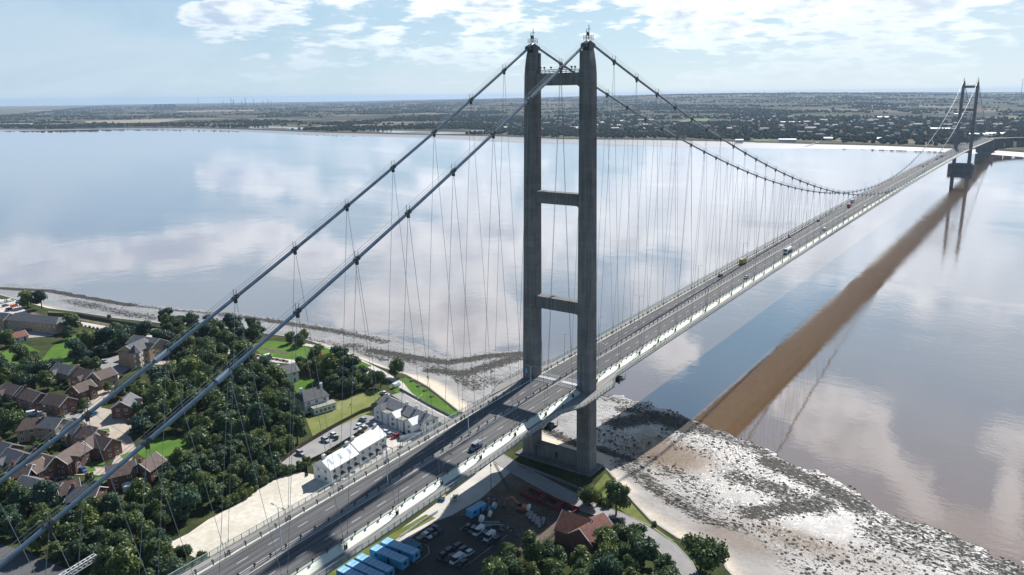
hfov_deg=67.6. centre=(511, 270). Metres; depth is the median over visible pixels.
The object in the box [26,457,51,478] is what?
house
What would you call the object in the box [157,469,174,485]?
tree
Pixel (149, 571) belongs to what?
tree
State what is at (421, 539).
car
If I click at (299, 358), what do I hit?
tree
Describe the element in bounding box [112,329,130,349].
tree
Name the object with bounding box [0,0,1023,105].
sky
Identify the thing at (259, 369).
tree
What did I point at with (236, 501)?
shrub
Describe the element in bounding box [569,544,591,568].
tree
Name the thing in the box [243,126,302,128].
lake
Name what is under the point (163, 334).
tree
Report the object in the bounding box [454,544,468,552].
car
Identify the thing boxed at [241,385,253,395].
tree
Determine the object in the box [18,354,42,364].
tree
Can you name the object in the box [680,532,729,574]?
tree
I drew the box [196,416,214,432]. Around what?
tree
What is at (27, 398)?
house
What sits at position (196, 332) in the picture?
tree
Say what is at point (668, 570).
tree
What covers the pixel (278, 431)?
tree
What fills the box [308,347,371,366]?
shore lawn
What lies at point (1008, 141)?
viaduct
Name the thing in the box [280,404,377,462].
timber fence
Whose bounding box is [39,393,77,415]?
house
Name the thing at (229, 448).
tree
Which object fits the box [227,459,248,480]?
tree
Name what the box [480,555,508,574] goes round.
tree
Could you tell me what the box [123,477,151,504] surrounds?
tree
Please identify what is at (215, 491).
tree
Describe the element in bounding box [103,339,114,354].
tree
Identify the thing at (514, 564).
tree
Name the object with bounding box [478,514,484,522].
tank
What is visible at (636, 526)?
tree
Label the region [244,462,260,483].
tree
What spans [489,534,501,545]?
car
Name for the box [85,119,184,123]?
stubble field
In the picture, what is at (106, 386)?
tree
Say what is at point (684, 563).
service road
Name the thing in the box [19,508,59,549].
tree
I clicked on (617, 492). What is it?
tree
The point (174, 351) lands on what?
tree
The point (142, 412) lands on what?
tree
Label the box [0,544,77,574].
approach road
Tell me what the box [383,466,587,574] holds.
contractors yard
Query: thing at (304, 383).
back garden
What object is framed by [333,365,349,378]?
tree
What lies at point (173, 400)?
tree
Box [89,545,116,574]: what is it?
tree
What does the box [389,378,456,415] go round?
triangular green
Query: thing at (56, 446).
shrub
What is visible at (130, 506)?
tree
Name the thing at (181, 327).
tree
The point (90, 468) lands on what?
front lawn
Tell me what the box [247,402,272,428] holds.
tree
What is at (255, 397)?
tree
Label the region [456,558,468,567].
car
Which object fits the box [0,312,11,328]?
office block
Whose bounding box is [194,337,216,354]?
tree
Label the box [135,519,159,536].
tree
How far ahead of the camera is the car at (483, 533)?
241.32 m
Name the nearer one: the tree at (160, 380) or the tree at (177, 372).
the tree at (160, 380)
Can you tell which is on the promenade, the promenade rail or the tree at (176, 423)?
the promenade rail
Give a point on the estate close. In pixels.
(69, 415)
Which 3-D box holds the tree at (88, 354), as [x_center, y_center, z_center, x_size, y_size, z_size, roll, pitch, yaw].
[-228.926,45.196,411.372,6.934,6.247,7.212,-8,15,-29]
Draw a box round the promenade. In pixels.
[303,344,452,419]
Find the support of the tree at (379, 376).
on the ground at (203, 512)
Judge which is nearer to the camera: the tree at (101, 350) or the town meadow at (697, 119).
the tree at (101, 350)
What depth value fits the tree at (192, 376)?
364.39 m
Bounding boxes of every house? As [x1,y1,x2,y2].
[0,382,30,404]
[0,437,25,453]
[0,447,29,472]
[7,460,34,480]
[12,330,28,342]
[14,384,46,410]
[15,417,40,442]
[16,475,42,503]
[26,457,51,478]
[27,448,59,479]
[38,412,72,439]
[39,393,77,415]
[44,476,62,508]
[48,362,84,383]
[54,441,91,475]
[56,477,80,505]
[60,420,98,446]
[63,482,108,505]
[66,379,97,401]
[68,364,95,385]
[71,422,107,443]
[81,432,98,459]
[90,367,118,389]
[94,434,122,461]
[104,459,137,492]
[110,392,143,418]
[133,451,167,483]
[277,362,299,385]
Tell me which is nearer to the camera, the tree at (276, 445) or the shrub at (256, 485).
the shrub at (256, 485)
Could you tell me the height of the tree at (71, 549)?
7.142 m
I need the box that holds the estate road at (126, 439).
[60,360,175,475]
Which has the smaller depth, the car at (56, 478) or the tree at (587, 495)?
the tree at (587, 495)
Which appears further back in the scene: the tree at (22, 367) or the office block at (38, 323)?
the office block at (38, 323)
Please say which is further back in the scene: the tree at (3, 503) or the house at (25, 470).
the house at (25, 470)
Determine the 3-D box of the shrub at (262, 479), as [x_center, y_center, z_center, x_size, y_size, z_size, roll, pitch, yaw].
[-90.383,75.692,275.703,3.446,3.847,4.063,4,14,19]
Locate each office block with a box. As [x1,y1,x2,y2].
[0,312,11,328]
[5,313,64,333]
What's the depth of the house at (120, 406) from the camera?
334.59 m
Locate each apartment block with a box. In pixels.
[117,338,156,369]
[126,335,169,357]
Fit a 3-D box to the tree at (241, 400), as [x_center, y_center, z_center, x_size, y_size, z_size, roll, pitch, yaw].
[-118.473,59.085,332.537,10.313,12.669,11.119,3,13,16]
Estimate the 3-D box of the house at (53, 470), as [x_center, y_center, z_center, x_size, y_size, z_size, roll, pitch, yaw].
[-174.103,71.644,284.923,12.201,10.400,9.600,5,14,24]
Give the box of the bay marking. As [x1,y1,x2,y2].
[416,526,506,566]
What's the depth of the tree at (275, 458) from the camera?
281.98 m
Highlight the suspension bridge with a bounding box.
[0,30,995,574]
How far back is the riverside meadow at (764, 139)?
2306.51 m
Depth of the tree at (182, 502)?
250.73 m
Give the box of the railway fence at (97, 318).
[47,312,161,328]
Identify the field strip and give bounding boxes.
[48,311,157,329]
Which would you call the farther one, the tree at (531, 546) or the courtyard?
the courtyard
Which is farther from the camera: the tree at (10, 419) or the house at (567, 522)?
the tree at (10, 419)
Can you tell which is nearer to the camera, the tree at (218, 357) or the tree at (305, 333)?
the tree at (218, 357)
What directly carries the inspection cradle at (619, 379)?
hanging from the suspension bridge
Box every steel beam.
[482,523,503,525]
[484,521,499,523]
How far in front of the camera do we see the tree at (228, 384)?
352.24 m
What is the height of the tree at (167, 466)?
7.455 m
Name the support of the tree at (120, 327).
on the ground at (203, 512)
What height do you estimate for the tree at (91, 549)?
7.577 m
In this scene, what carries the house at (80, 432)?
on the ground at (203, 512)
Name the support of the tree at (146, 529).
on the ground at (203, 512)
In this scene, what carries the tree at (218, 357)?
on the ground at (203, 512)
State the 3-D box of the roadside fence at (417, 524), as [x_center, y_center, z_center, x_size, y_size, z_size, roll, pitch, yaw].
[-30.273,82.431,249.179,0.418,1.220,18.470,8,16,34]
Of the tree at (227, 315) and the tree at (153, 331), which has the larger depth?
the tree at (227, 315)
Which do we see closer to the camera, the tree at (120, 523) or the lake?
the tree at (120, 523)
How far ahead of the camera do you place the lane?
306.36 m
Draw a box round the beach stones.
[75,301,1022,574]
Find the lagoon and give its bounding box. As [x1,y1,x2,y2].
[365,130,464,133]
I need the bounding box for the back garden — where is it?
[293,378,315,392]
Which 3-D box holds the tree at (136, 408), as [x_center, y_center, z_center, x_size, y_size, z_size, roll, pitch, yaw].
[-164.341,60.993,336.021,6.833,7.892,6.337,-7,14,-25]
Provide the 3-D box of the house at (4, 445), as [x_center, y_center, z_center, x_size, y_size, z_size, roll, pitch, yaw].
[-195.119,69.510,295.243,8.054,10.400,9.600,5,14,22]
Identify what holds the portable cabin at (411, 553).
on the parking area
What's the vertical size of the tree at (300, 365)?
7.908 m
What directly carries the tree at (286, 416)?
on the ground at (203, 512)
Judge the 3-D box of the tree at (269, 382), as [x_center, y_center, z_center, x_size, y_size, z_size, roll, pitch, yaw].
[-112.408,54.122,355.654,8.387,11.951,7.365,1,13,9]
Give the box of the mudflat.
[0,128,1023,156]
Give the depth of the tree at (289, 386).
359.53 m
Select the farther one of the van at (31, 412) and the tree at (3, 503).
the van at (31, 412)
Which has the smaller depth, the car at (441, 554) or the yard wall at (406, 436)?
the car at (441, 554)
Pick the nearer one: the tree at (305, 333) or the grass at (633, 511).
the grass at (633, 511)
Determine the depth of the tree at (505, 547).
225.60 m
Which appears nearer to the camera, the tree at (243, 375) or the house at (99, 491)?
the house at (99, 491)
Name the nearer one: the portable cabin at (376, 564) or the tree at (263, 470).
the portable cabin at (376, 564)
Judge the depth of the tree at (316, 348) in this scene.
392.34 m
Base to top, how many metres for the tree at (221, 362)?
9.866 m
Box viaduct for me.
[982,137,1023,147]
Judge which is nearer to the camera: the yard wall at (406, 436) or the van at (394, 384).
the yard wall at (406, 436)
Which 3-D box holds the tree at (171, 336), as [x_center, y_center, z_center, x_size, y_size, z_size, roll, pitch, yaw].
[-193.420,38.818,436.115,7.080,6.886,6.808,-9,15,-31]
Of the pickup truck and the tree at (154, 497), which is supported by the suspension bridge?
the pickup truck
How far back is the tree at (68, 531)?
235.44 m
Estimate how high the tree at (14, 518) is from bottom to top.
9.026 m
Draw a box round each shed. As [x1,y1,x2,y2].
[0,123,33,124]
[735,139,742,142]
[778,138,795,141]
[824,137,832,140]
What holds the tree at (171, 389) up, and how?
on the ground at (203, 512)
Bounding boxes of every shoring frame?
[520,487,544,501]
[537,494,562,509]
[555,501,579,513]
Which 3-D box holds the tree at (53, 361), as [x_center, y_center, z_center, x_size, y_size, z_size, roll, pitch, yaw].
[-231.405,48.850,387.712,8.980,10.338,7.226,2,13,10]
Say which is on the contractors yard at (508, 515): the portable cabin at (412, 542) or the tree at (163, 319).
the portable cabin at (412, 542)
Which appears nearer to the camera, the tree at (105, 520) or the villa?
the tree at (105, 520)
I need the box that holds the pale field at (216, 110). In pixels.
[178,110,256,111]
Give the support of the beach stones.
on the foreshore
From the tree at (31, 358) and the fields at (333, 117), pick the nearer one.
the tree at (31, 358)
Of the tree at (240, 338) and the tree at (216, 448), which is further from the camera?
the tree at (240, 338)
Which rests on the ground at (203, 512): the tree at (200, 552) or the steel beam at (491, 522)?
the tree at (200, 552)
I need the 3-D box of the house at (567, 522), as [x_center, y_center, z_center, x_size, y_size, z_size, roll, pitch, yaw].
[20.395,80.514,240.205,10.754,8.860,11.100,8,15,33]
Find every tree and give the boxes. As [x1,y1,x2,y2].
[0,329,15,346]
[0,353,10,380]
[0,366,11,383]
[0,408,27,433]
[0,470,17,500]
[0,499,9,513]
[0,503,27,522]
[0,511,23,537]
[6,370,28,385]
[6,484,35,512]
[8,343,30,361]
[8,366,18,374]
[16,362,32,372]
[17,290,33,306]
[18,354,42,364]
[18,373,38,388]
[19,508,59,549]
[26,359,52,375]
[29,502,53,521]
[30,477,62,508]
[31,290,47,308]
[35,370,56,390]
[46,540,65,559]
[47,356,64,371]
[50,520,64,538]
[52,505,73,522]
[56,522,86,542]
[61,324,73,339]
[62,312,82,329]
[63,510,78,523]
[63,538,85,559]
[64,338,88,359]
[73,499,85,511]
[73,503,99,537]
[75,329,94,349]
[77,356,91,368]
[77,398,87,409]
[80,542,102,558]
[81,349,92,357]
[86,356,101,369]
[86,495,104,517]
[86,525,103,542]
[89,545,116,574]
[91,344,100,355]
[94,325,115,345]
[96,345,107,357]
[97,512,117,529]
[97,529,114,547]
[99,490,123,513]
[102,382,113,391]
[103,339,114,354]
[103,545,143,574]
[104,529,135,550]
[109,322,121,327]
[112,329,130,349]
[113,510,128,530]
[114,325,133,335]
[114,383,126,396]
[115,538,137,554]
[121,509,144,536]
[122,501,144,511]
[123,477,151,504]
[127,414,152,433]
[128,379,147,402]
[130,401,145,413]
[135,320,152,335]
[135,409,148,426]
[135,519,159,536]
[138,527,173,558]
[139,524,151,539]
[140,567,155,574]
[142,484,171,515]
[143,538,174,567]
[144,383,168,405]
[145,366,171,383]
[147,398,171,423]
[147,555,168,574]
[149,328,161,337]
[151,477,169,490]
[151,503,167,522]
[153,412,168,428]
[154,329,171,339]
[154,375,172,396]
[154,510,172,530]
[157,307,173,321]
[157,462,174,473]
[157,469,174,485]
[159,313,169,326]
[159,556,189,574]
[161,322,172,329]
[161,359,176,376]
[162,486,201,520]
[163,340,182,355]
[165,380,183,401]
[167,314,183,327]
[167,333,177,340]
[167,484,183,496]
[168,447,188,469]
[169,326,177,333]
[169,395,177,412]
[169,418,181,431]
[172,389,183,396]
[173,387,200,418]
[173,544,193,562]
[174,461,198,485]
[175,367,181,375]
[176,348,190,363]
[176,374,185,380]
[177,324,186,332]
[178,355,191,366]
[178,356,198,378]
[178,379,193,391]
[180,328,193,342]
[180,414,197,430]
[180,425,212,448]
[181,311,193,327]
[181,482,196,490]
[183,336,195,349]
[185,387,205,409]
[186,452,208,469]
[187,314,199,326]
[187,370,198,384]
[188,323,198,336]
[188,468,204,482]
[189,556,205,567]
[190,354,204,370]
[192,444,205,454]
[193,371,215,389]
[194,337,201,345]
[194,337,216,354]
[194,347,214,364]
[195,470,216,497]
[195,550,208,557]
[196,415,209,422]
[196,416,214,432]
[197,323,212,337]
[198,363,212,375]
[200,388,227,409]
[200,480,225,504]
[202,336,216,352]
[202,460,220,473]
[205,397,231,419]
[205,449,214,459]
[207,325,220,341]
[209,318,226,329]
[210,433,222,445]
[210,443,224,452]
[210,449,226,466]
[212,353,225,362]
[212,368,232,391]
[214,408,239,433]
[214,472,226,484]
[215,342,229,354]
[216,358,227,366]
[217,430,227,437]
[219,329,236,346]
[220,433,232,445]
[221,357,244,374]
[221,385,233,402]
[222,313,232,327]
[222,381,236,389]
[223,444,236,464]
[224,473,242,493]
[226,391,249,417]
[227,315,243,324]
[227,349,235,359]
[227,386,251,408]
[227,415,254,434]
[227,439,245,453]
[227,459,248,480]
[228,319,243,328]
[229,326,246,337]
[231,452,247,463]
[232,339,256,363]
[232,366,256,384]
[232,431,248,447]
[237,335,246,340]
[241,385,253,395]
[243,353,257,366]
[244,401,255,415]
[244,433,265,459]
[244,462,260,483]
[245,317,256,326]
[245,362,255,370]
[245,381,256,393]
[246,322,261,340]
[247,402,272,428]
[249,391,265,405]
[251,362,267,378]
[254,373,269,389]
[254,429,267,443]
[256,451,267,465]
[256,465,268,475]
[258,354,271,367]
[260,386,277,407]
[261,375,278,389]
[261,452,281,475]
[265,364,288,387]
[268,409,274,419]
[268,437,286,458]
[269,424,288,440]
[272,409,285,422]
[274,389,282,395]
[275,391,294,409]
[278,387,290,392]
[278,397,294,411]
[279,434,294,452]
[281,411,295,433]
[283,381,293,392]
[284,331,294,343]
[287,404,305,418]
[287,414,307,442]
[294,333,305,345]
[294,356,305,362]
[296,361,307,373]
[298,328,309,338]
[306,355,320,372]
[307,343,323,359]
[317,351,339,376]
[322,369,333,380]
[324,373,338,387]
[329,344,348,357]
[329,380,341,393]
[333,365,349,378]
[336,353,360,371]
[340,376,359,391]
[349,370,360,381]
[350,365,361,373]
[358,364,367,372]
[359,372,371,387]
[368,370,374,380]
[372,370,386,387]
[388,357,404,376]
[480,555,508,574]
[497,542,520,557]
[501,552,523,574]
[520,529,543,562]
[522,561,540,574]
[541,538,554,559]
[543,557,565,574]
[549,545,567,567]
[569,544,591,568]
[571,568,588,574]
[572,557,592,574]
[576,484,599,505]
[589,551,623,574]
[591,540,618,562]
[592,524,618,551]
[603,478,630,514]
[612,523,628,543]
[615,541,631,562]
[620,553,640,573]
[621,566,640,574]
[625,522,647,533]
[626,529,645,548]
[630,534,659,570]
[649,563,680,574]
[653,553,675,571]
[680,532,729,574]
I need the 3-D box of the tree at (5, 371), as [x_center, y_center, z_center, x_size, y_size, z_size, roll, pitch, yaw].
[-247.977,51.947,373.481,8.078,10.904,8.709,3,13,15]
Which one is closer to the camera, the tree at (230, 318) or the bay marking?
the bay marking
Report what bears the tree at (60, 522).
on the ground at (203, 512)
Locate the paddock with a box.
[306,390,382,435]
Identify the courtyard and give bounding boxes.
[2,329,55,337]
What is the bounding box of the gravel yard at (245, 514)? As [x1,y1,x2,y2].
[171,472,336,556]
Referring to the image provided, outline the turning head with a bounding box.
[96,408,131,437]
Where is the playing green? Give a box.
[252,340,307,359]
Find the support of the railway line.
on the ground at (203, 512)
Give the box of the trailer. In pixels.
[451,494,457,499]
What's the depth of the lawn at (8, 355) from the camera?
421.27 m
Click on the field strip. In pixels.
(89, 319)
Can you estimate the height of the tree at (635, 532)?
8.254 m
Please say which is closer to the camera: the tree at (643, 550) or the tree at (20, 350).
the tree at (643, 550)
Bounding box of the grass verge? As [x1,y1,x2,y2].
[328,515,434,574]
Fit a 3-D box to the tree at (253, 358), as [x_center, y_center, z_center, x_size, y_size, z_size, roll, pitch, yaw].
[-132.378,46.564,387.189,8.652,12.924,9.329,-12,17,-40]
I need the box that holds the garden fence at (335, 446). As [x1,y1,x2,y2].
[307,426,365,473]
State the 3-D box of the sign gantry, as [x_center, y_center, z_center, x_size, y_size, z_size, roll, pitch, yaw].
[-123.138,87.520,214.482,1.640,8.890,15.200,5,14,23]
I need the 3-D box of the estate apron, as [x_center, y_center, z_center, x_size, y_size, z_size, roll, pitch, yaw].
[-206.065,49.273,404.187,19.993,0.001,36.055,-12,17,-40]
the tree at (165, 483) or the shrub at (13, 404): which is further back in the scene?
the shrub at (13, 404)
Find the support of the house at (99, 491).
on the ground at (203, 512)
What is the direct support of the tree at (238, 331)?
on the ground at (203, 512)
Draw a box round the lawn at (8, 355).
[1,344,39,364]
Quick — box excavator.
[503,496,530,512]
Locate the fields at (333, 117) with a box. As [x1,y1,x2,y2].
[0,92,1023,149]
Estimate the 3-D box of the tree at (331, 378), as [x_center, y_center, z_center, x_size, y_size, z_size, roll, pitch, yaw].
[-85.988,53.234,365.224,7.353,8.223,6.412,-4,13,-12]
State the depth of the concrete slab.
249.94 m
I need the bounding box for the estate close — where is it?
[24,411,84,419]
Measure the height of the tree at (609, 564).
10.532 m
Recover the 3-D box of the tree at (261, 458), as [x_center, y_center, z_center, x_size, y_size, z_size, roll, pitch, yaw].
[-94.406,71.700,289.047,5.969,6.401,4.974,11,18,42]
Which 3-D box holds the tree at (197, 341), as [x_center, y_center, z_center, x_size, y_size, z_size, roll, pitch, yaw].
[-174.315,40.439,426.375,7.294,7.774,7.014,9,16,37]
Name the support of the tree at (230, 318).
on the ground at (203, 512)
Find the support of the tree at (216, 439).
on the ground at (203, 512)
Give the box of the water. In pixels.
[0,105,1023,566]
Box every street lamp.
[271,503,284,549]
[380,444,392,484]
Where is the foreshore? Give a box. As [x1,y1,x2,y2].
[0,283,1023,574]
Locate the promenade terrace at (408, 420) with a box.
[373,393,438,434]
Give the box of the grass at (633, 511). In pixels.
[594,473,674,540]
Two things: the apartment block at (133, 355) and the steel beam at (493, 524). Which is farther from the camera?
the apartment block at (133, 355)
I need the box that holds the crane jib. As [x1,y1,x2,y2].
[493,461,509,490]
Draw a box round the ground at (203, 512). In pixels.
[0,295,730,574]
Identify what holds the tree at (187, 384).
on the ground at (203, 512)
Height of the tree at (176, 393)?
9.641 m
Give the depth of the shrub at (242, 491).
266.17 m
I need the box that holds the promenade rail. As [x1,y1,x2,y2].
[400,388,452,417]
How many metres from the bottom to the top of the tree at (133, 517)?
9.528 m
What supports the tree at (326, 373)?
on the ground at (203, 512)
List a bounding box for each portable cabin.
[336,565,363,574]
[345,559,385,574]
[355,553,394,574]
[369,544,408,570]
[380,537,419,562]
[401,537,422,551]
[466,501,485,518]
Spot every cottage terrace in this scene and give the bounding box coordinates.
[312,441,358,483]
[341,423,386,465]
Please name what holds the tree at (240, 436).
on the ground at (203, 512)
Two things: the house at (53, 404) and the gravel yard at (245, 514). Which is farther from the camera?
the house at (53, 404)
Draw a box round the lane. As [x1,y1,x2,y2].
[335,424,479,483]
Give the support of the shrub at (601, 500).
on the ground at (203, 512)
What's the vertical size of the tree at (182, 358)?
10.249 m
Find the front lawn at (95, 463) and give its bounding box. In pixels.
[86,461,104,465]
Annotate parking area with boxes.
[395,516,519,574]
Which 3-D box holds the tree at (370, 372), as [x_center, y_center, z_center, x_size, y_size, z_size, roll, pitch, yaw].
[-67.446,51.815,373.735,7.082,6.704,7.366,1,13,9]
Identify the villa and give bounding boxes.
[294,382,336,414]
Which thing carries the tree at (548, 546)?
on the ground at (203, 512)
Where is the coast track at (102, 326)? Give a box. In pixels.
[79,321,385,377]
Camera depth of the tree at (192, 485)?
259.55 m
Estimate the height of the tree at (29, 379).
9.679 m
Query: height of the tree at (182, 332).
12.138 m
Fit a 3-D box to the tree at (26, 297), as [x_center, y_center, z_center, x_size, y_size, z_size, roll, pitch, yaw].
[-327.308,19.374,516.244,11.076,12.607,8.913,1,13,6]
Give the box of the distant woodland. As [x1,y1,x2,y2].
[0,92,1023,145]
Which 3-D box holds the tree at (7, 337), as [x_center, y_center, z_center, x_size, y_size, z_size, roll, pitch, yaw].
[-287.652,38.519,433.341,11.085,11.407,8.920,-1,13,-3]
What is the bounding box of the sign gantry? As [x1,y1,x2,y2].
[58,554,96,574]
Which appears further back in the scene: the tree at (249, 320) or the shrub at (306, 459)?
the tree at (249, 320)
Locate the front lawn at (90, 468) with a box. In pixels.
[77,466,95,473]
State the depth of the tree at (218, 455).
284.95 m
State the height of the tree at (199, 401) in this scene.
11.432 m
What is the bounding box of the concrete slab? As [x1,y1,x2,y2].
[535,516,539,524]
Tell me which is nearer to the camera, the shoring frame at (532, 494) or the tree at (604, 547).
the tree at (604, 547)
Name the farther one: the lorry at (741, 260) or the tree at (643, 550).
the lorry at (741, 260)
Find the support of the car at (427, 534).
on the parking area
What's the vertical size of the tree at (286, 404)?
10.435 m
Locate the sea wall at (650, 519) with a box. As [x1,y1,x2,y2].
[1,295,732,574]
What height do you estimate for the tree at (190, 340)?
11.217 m
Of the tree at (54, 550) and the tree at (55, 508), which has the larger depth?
the tree at (55, 508)
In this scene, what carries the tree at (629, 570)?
on the ground at (203, 512)
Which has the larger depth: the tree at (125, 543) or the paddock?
the paddock
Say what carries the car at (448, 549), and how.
on the parking area
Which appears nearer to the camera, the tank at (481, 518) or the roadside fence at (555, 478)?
the tank at (481, 518)
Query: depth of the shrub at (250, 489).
268.85 m
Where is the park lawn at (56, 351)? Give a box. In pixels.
[42,331,93,372]
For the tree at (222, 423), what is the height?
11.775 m
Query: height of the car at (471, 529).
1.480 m
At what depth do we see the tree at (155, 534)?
230.10 m
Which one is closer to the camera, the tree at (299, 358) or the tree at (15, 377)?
the tree at (15, 377)
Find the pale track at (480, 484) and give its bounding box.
[369,462,509,555]
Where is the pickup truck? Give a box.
[468,440,482,451]
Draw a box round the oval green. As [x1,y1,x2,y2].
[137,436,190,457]
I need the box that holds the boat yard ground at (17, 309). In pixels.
[0,299,27,313]
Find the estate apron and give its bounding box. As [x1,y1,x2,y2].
[99,355,129,374]
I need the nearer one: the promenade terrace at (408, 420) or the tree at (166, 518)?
the tree at (166, 518)
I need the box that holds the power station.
[154,104,175,108]
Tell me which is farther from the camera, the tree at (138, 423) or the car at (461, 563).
the tree at (138, 423)
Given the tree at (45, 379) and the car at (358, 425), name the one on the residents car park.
the car at (358, 425)
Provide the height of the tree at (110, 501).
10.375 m
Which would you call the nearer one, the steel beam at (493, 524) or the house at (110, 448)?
the steel beam at (493, 524)
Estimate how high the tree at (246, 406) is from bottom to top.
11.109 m
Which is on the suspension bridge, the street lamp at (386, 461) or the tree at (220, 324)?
the street lamp at (386, 461)
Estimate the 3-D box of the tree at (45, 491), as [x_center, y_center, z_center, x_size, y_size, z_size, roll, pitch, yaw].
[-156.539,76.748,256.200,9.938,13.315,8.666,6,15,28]
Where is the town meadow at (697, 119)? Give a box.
[682,118,709,120]
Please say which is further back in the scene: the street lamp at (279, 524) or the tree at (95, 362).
the tree at (95, 362)
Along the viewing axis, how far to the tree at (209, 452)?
290.36 m
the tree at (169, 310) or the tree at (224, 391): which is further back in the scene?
the tree at (169, 310)
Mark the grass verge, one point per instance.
(395, 535)
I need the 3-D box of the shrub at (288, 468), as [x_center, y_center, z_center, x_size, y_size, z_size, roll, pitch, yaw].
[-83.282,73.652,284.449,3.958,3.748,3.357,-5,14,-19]
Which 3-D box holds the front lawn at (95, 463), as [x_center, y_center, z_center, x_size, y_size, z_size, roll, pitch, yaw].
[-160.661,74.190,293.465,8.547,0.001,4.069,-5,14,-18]
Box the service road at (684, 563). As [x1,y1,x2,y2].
[494,454,698,574]
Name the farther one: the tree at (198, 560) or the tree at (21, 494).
the tree at (21, 494)
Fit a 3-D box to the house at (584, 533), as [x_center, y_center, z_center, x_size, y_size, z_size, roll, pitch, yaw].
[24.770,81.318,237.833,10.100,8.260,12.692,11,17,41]
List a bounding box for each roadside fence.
[399,510,437,537]
[518,463,581,490]
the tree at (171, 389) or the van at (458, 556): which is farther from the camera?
the tree at (171, 389)
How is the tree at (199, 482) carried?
on the ground at (203, 512)
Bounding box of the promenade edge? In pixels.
[392,392,449,423]
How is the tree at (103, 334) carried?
on the ground at (203, 512)
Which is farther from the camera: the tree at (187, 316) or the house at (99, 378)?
the tree at (187, 316)
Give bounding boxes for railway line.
[25,310,289,353]
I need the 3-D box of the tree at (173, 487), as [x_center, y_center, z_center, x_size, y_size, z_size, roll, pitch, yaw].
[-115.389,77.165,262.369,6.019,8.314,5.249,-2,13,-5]
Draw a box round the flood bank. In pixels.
[0,127,1023,151]
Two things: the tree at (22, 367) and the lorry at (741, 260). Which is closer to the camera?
the tree at (22, 367)
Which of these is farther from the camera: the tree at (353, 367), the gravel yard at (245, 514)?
the tree at (353, 367)
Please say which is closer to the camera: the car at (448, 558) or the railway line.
the car at (448, 558)
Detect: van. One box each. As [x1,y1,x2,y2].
[26,409,38,415]
[392,381,400,387]
[449,551,463,564]
[472,523,484,536]
[483,529,495,541]
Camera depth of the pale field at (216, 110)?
8282.72 m
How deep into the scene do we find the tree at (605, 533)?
229.58 m
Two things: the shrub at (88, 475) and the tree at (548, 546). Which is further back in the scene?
the shrub at (88, 475)
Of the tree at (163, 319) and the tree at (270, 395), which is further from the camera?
the tree at (163, 319)
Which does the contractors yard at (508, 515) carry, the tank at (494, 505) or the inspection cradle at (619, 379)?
the tank at (494, 505)
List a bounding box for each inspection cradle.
[542,419,557,431]
[615,373,625,383]
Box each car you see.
[51,475,64,481]
[79,466,86,472]
[295,449,304,455]
[320,436,328,442]
[354,422,362,427]
[390,433,399,438]
[416,535,426,543]
[421,530,432,538]
[425,527,437,535]
[430,523,442,532]
[436,550,445,559]
[443,546,453,556]
[443,552,455,562]
[452,541,462,551]
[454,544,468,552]
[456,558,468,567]
[462,522,471,531]
[464,548,474,557]
[468,525,476,533]
[479,530,487,538]
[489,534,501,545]
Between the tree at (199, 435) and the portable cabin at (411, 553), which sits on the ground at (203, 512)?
the tree at (199, 435)
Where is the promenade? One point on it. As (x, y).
(394, 379)
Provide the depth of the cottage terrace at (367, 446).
295.07 m
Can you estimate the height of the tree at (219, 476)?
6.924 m
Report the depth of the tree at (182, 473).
273.72 m
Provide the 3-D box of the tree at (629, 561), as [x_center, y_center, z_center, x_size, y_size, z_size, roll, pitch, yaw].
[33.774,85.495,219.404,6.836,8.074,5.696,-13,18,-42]
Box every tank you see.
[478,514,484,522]
[487,510,491,517]
[492,502,496,509]
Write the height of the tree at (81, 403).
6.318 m
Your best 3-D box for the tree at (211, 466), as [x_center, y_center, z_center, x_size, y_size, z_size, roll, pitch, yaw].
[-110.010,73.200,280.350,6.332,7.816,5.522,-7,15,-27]
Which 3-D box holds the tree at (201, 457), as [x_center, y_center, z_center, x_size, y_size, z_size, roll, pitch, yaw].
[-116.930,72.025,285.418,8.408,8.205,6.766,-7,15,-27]
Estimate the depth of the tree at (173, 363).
380.37 m
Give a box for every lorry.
[739,258,746,263]
[783,246,792,253]
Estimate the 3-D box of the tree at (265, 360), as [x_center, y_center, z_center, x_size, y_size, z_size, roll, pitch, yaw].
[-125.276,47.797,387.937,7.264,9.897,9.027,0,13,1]
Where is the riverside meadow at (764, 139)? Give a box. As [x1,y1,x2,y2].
[752,139,777,141]
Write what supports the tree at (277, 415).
on the ground at (203, 512)
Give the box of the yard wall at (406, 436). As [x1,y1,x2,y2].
[401,430,420,439]
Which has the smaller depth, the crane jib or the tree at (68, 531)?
the tree at (68, 531)
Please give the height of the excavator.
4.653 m
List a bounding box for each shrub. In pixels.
[3,402,9,407]
[9,401,16,407]
[52,442,60,450]
[57,413,65,417]
[84,472,94,480]
[220,496,230,507]
[232,492,241,502]
[240,488,248,498]
[245,486,253,494]
[252,483,258,490]
[258,475,264,486]
[267,470,274,479]
[278,468,284,475]
[283,464,293,473]
[290,464,296,472]
[296,460,304,471]
[301,456,311,465]
[596,497,604,503]
[601,499,608,507]
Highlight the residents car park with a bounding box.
[282,415,399,466]
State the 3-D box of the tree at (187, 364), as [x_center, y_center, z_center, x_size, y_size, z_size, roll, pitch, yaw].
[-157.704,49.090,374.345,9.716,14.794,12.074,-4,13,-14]
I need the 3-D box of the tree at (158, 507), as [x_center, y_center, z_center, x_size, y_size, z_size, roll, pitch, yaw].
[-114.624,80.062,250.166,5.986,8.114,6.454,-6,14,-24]

